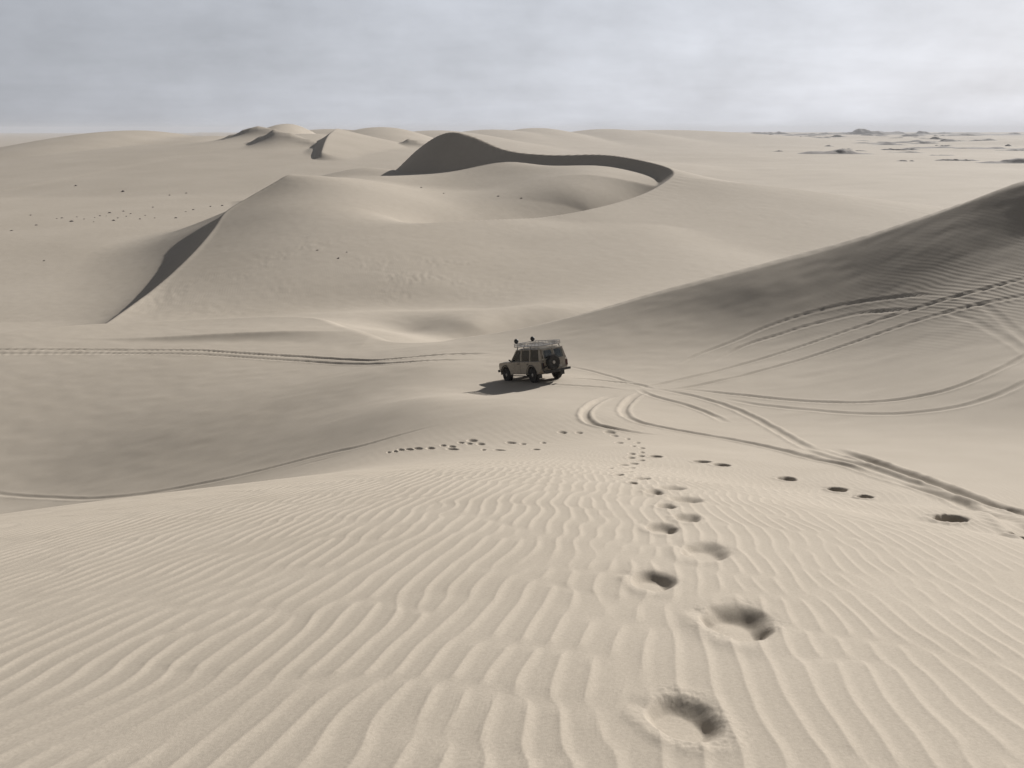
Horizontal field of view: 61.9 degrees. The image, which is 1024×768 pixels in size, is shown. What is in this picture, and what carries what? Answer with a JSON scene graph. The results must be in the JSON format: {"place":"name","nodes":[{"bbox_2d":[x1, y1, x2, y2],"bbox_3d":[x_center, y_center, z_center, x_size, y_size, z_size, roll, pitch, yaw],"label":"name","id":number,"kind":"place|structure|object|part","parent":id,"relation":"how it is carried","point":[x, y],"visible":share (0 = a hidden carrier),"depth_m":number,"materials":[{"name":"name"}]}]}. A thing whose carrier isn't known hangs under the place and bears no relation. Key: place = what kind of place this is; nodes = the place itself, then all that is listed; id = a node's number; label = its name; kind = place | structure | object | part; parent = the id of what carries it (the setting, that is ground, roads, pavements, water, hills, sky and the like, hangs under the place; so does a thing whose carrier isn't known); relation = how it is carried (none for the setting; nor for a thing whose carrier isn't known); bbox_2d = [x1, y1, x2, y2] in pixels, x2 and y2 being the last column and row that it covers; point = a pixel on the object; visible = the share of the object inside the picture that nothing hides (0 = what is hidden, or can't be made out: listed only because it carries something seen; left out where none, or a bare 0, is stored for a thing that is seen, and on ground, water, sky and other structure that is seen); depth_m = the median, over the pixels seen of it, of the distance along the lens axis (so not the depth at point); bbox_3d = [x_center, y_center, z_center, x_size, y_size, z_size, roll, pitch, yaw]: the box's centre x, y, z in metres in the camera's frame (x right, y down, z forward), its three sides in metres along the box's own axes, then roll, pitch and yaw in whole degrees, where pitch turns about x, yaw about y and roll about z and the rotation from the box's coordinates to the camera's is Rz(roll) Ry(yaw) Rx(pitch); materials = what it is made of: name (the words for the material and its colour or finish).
{"place":"outdoors","nodes":[
{"label":"outdoors","id":0,"kind":"place"},
{"bbox_2d":[0,124,1023,767],"bbox_3d":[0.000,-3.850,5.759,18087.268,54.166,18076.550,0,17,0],"label":"ground","id":1,"kind":"structure","parent":0,"point":[438,606],"depth_m":29.86,"materials":[{"name":"beige sand"}]},
{"bbox_2d":[0,425,433,500],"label":"tyre track","id":2,"kind":"structure","parent":1,"relation":"on","point":[38,496],"depth_m":38.02,"materials":[{"name":"beige sand"}]},
{"bbox_2d":[0,348,485,364],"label":"tyre track","id":3,"kind":"structure","parent":1,"relation":"on","point":[199,354],"depth_m":66.91,"materials":[{"name":"beige sand"}]},
{"bbox_2d":[466,439,478,441],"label":"footprint","id":4,"kind":"object","parent":1,"relation":"on","point":[472,440],"visible":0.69,"depth_m":29.46},
{"bbox_2d":[498,336,570,382],"bbox_3d":[1.105,-1.352,45.804,2.045,2.319,4.549,-11,7,-33],"label":"off road car","id":5,"kind":"object","parent":1,"relation":"on","point":[534,361],"visible":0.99,"depth_m":44.68,"materials":[{"name":"beige paint"}]},
{"bbox_3d":[0.204,-1.166,45.766,0.228,1.231,0.975,-11,7,-33],"label":"door","id":6,"kind":"part","parent":5,"relation":"part of","materials":[{"name":"beige paint"}]},
{"bbox_3d":[0.714,-1.153,44.984,0.228,1.231,0.837,-11,7,-33],"label":"door","id":7,"kind":"part","parent":5,"relation":"part of","materials":[{"name":"beige paint"}]},
{"bbox_3d":[1.184,-1.471,44.254,0.121,0.583,0.810,-11,7,-33],"label":"quarter window","id":8,"kind":"part","parent":5,"relation":"part of","materials":[{"name":"black glass"}]},
{"bbox_3d":[1.862,-1.305,44.018,0.658,1.054,0.168,-11,7,-33],"label":"rear door","id":9,"kind":"part","parent":5,"relation":"part of","materials":[{"name":"beige paint"}]},
{"bbox_3d":[2.426,-1.704,45.060,0.121,0.583,0.810,-11,7,-33],"label":"quarter window","id":10,"kind":"part","parent":5,"relation":"part of","materials":[{"name":"glass"}]},
{"bbox_3d":[2.426,-1.411,44.383,0.658,1.054,0.168,-11,7,-33],"label":"rear door","id":11,"kind":"part","parent":5,"relation":"part of","materials":[{"name":"beige paint"}]},
{"bbox_2d":[542,378,653,389],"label":"tyre track","id":12,"kind":"structure","parent":1,"relation":"on","point":[612,388],"depth_m":43.34,"materials":[{"name":"beige sand"}]},
{"bbox_2d":[571,366,637,382],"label":"tyre track","id":13,"kind":"structure","parent":1,"relation":"on","point":[601,374],"depth_m":47.04,"materials":[{"name":"beige sand"}]},
{"bbox_2d":[603,430,616,433],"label":"footprint","id":14,"kind":"object","parent":1,"relation":"on","point":[610,432],"visible":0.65,"depth_m":29.45},
{"bbox_2d":[631,476,651,479],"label":"footprint","id":15,"kind":"object","parent":1,"relation":"on","point":[641,478],"visible":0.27,"depth_m":12.85},
{"bbox_2d":[644,488,664,494],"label":"footprint","id":16,"kind":"object","parent":1,"relation":"on","point":[654,491],"visible":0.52,"depth_m":10.66},
{"bbox_2d":[630,569,680,591],"bbox_3d":[0.941,1.305,5.631,0.355,0.190,0.555,0,17,0],"label":"footprint","id":17,"kind":"object","parent":1,"relation":"on","point":[655,580],"visible":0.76,"depth_m":5.78},
{"bbox_2d":[648,455,662,457],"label":"footprint","id":18,"kind":"object","parent":1,"relation":"on","point":[657,456],"visible":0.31,"depth_m":22.04},
{"bbox_2d":[644,522,679,534],"bbox_3d":[1.326,1.279,7.554,0.312,0.209,0.627,3,17,11],"label":"footprint","id":19,"kind":"object","parent":1,"relation":"on","point":[662,528],"visible":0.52,"depth_m":7.73},
{"bbox_2d":[655,502,677,508],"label":"footprint","id":20,"kind":"object","parent":1,"relation":"on","point":[666,505],"visible":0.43,"depth_m":9.20},
{"bbox_2d":[656,484,687,489],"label":"footprint","id":21,"kind":"object","parent":1,"relation":"on","point":[670,487],"visible":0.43,"depth_m":11.52},
{"bbox_2d":[642,692,727,743],"bbox_3d":[0.706,1.384,3.530,0.338,0.144,0.468,0,17,0],"label":"footprint","id":22,"kind":"object","parent":1,"relation":"on","point":[680,716],"visible":0.88,"depth_m":3.60},
{"bbox_2d":[673,512,701,521],"bbox_3d":[1.700,1.296,8.290,0.281,0.214,0.653,4,17,13],"label":"footprint","id":23,"kind":"object","parent":1,"relation":"on","point":[685,517],"visible":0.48,"depth_m":8.48},
{"bbox_2d":[668,496,706,502],"bbox_3d":[2.022,1.333,9.868,0.443,0.275,0.810,4,17,13],"label":"footprint","id":24,"kind":"object","parent":1,"relation":"on","point":[685,499],"visible":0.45,"depth_m":10.12},
{"bbox_2d":[692,460,712,462],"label":"footprint","id":25,"kind":"object","parent":1,"relation":"on","point":[702,461],"visible":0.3,"depth_m":21.44},
{"bbox_2d":[679,540,732,560],"bbox_3d":[1.526,1.306,6.704,0.409,0.251,0.823,5,17,15],"label":"footprint","id":26,"kind":"object","parent":1,"relation":"on","point":[703,550],"visible":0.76,"depth_m":6.88},
{"bbox_2d":[712,462,730,466],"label":"footprint","id":27,"kind":"object","parent":1,"relation":"on","point":[721,464],"visible":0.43,"depth_m":20.99},
{"bbox_2d":[637,389,817,449],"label":"tyre track","id":28,"kind":"structure","parent":1,"relation":"on","point":[789,437],"depth_m":35.78,"materials":[{"name":"beige sand"}]},
{"bbox_2d":[697,601,776,641],"bbox_3d":[1.280,1.363,4.866,0.436,0.244,0.748,5,17,15],"label":"footprint","id":29,"kind":"object","parent":1,"relation":"on","point":[739,621],"visible":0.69,"depth_m":5.03},
{"bbox_2d":[777,476,797,480],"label":"footprint","id":30,"kind":"object","parent":1,"relation":"on","point":[786,478],"visible":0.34,"depth_m":19.14},
{"bbox_2d":[579,392,1023,539],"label":"tyre track","id":31,"kind":"structure","parent":1,"relation":"on","point":[1013,524],"depth_m":27.38,"materials":[{"name":"beige sand"}]},
{"bbox_2d":[647,276,1023,389],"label":"tyre track","id":32,"kind":"structure","parent":1,"relation":"on","point":[956,309],"depth_m":45.81,"materials":[{"name":"beige sand"}]},
{"bbox_2d":[826,487,847,491],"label":"footprint","id":33,"kind":"object","parent":1,"relation":"on","point":[838,489],"visible":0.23,"depth_m":17.64},
{"bbox_2d":[676,292,1023,363],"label":"tyre track","id":34,"kind":"structure","parent":1,"relation":"on","point":[1004,321],"depth_m":48.76,"materials":[{"name":"beige sand"}]},
{"bbox_2d":[685,352,1023,415],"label":"tyre track","id":35,"kind":"structure","parent":1,"relation":"on","point":[1016,386],"depth_m":34.03,"materials":[{"name":"beige sand"}]},
{"bbox_2d":[856,494,873,497],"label":"footprint","id":36,"kind":"object","parent":1,"relation":"on","point":[863,496],"visible":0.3,"depth_m":16.45},
{"bbox_2d":[793,448,1023,515],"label":"tyre track","id":37,"kind":"structure","parent":1,"relation":"on","point":[932,486],"depth_m":19.56,"materials":[{"name":"beige sand"}]},
{"bbox_2d":[932,513,970,522],"bbox_3d":[6.206,1.976,12.081,0.458,0.376,0.858,12,21,36],"label":"footprint","id":38,"kind":"object","parent":1,"relation":"on","point":[945,517],"visible":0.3,"depth_m":12.32},
{"bbox_2d":[0,0,1023,132],"label":"sky","id":39,"kind":"structure","parent":0,"point":[67,66],"materials":[{"name":"grey"}]},
{"bbox_2d":[783,134,823,135],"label":"hill","id":40,"kind":"structure","parent":0,"point":[803,134],"depth_m":3677.19,"materials":[{"name":"beige sand"}]},
{"bbox_2d":[797,149,869,153],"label":"hill","id":41,"kind":"structure","parent":0,"point":[840,151],"depth_m":807.76,"materials":[{"name":"beige sand"}]},
{"bbox_2d":[835,129,893,134],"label":"hill","id":42,"kind":"structure","parent":0,"point":[859,131],"depth_m":3998.46,"materials":[{"name":"grey sand"}]},
{"bbox_2d":[858,142,883,143],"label":"hill","id":43,"kind":"structure","parent":0,"point":[869,143],"depth_m":1470.79,"materials":[{"name":"beige sand"}]},
{"bbox_2d":[863,134,886,135],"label":"hill","id":44,"kind":"structure","parent":0,"point":[873,135],"depth_m":2973.37,"materials":[{"name":"beige sand"}]},
{"bbox_2d":[872,143,902,144],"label":"hill","id":45,"kind":"structure","parent":0,"point":[888,144],"depth_m":1383.18,"materials":[{"name":"beige sand"}]},
{"bbox_2d":[877,142,911,142],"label":"hill","id":46,"kind":"structure","parent":0,"point":[894,142],"depth_m":1522.26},
{"bbox_2d":[889,131,906,133],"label":"hill","id":47,"kind":"structure","parent":0,"point":[897,132],"depth_m":4290.42,"materials":[{"name":"grey sand"}]},
{"bbox_2d":[881,148,917,149],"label":"hill","id":48,"kind":"structure","parent":0,"point":[901,149],"depth_m":1001.52,"materials":[{"name":"beige sand"}]},
{"bbox_2d":[900,151,920,152],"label":"hill","id":49,"kind":"structure","parent":0,"point":[910,152],"depth_m":881.99,"materials":[{"name":"beige sand"}]},
{"bbox_2d":[897,134,925,136],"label":"hill","id":50,"kind":"structure","parent":0,"point":[906,135],"depth_m":3216.49,"materials":[{"name":"beige sand"}]},
{"bbox_2d":[899,140,937,141],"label":"hill","id":51,"kind":"structure","parent":0,"point":[918,141],"depth_m":1559.20,"materials":[{"name":"beige sand"}]},
{"bbox_2d":[907,131,932,133],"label":"hill","id":52,"kind":"structure","parent":0,"point":[921,132],"depth_m":4301.42,"materials":[{"name":"grey sand"}]},
{"bbox_2d":[909,141,937,143],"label":"hill","id":53,"kind":"structure","parent":0,"point":[921,142],"depth_m":1476.51,"materials":[{"name":"beige sand"}]},
{"bbox_2d":[920,137,942,139],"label":"hill","id":54,"kind":"structure","parent":0,"point":[936,138],"depth_m":1911.51,"materials":[{"name":"beige sand"}]},
{"bbox_2d":[900,146,978,148],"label":"hill","id":55,"kind":"structure","parent":0,"point":[939,147],"depth_m":1050.03,"materials":[{"name":"beige sand"}]},
{"bbox_2d":[938,139,962,141],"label":"hill","id":56,"kind":"structure","parent":0,"point":[947,140],"depth_m":1710.89,"materials":[{"name":"beige sand"}]},
{"bbox_2d":[935,159,978,160],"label":"hill","id":57,"kind":"structure","parent":0,"point":[956,160],"depth_m":649.78,"materials":[{"name":"beige sand"}]},
{"bbox_2d":[946,133,980,135],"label":"hill","id":58,"kind":"structure","parent":0,"point":[967,134],"depth_m":2908.64,"materials":[{"name":"grey sand"}]},
{"bbox_2d":[925,133,1023,134],"bbox_3d":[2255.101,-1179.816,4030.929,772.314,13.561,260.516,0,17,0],"label":"hill","id":59,"kind":"structure","parent":0,"point":[973,133],"depth_m":3957.53,"materials":[{"name":"grey sand"}]},
{"bbox_2d":[971,139,995,140],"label":"hill","id":60,"kind":"structure","parent":0,"point":[984,140],"depth_m":1673.11,"materials":[{"name":"beige sand"}]},
{"bbox_2d":[970,147,1023,149],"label":"hill","id":61,"kind":"structure","parent":0,"point":[994,148],"depth_m":976.22,"materials":[{"name":"beige sand"}]},
{"bbox_2d":[974,158,1023,163],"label":"hill","id":62,"kind":"structure","parent":0,"point":[1018,160],"depth_m":611.09,"materials":[{"name":"beige sand"}]},
{"bbox_2d":[995,149,1023,150],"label":"hill","id":63,"kind":"structure","parent":0,"point":[1011,150],"depth_m":936.19,"materials":[{"name":"beige sand"}]}
]}

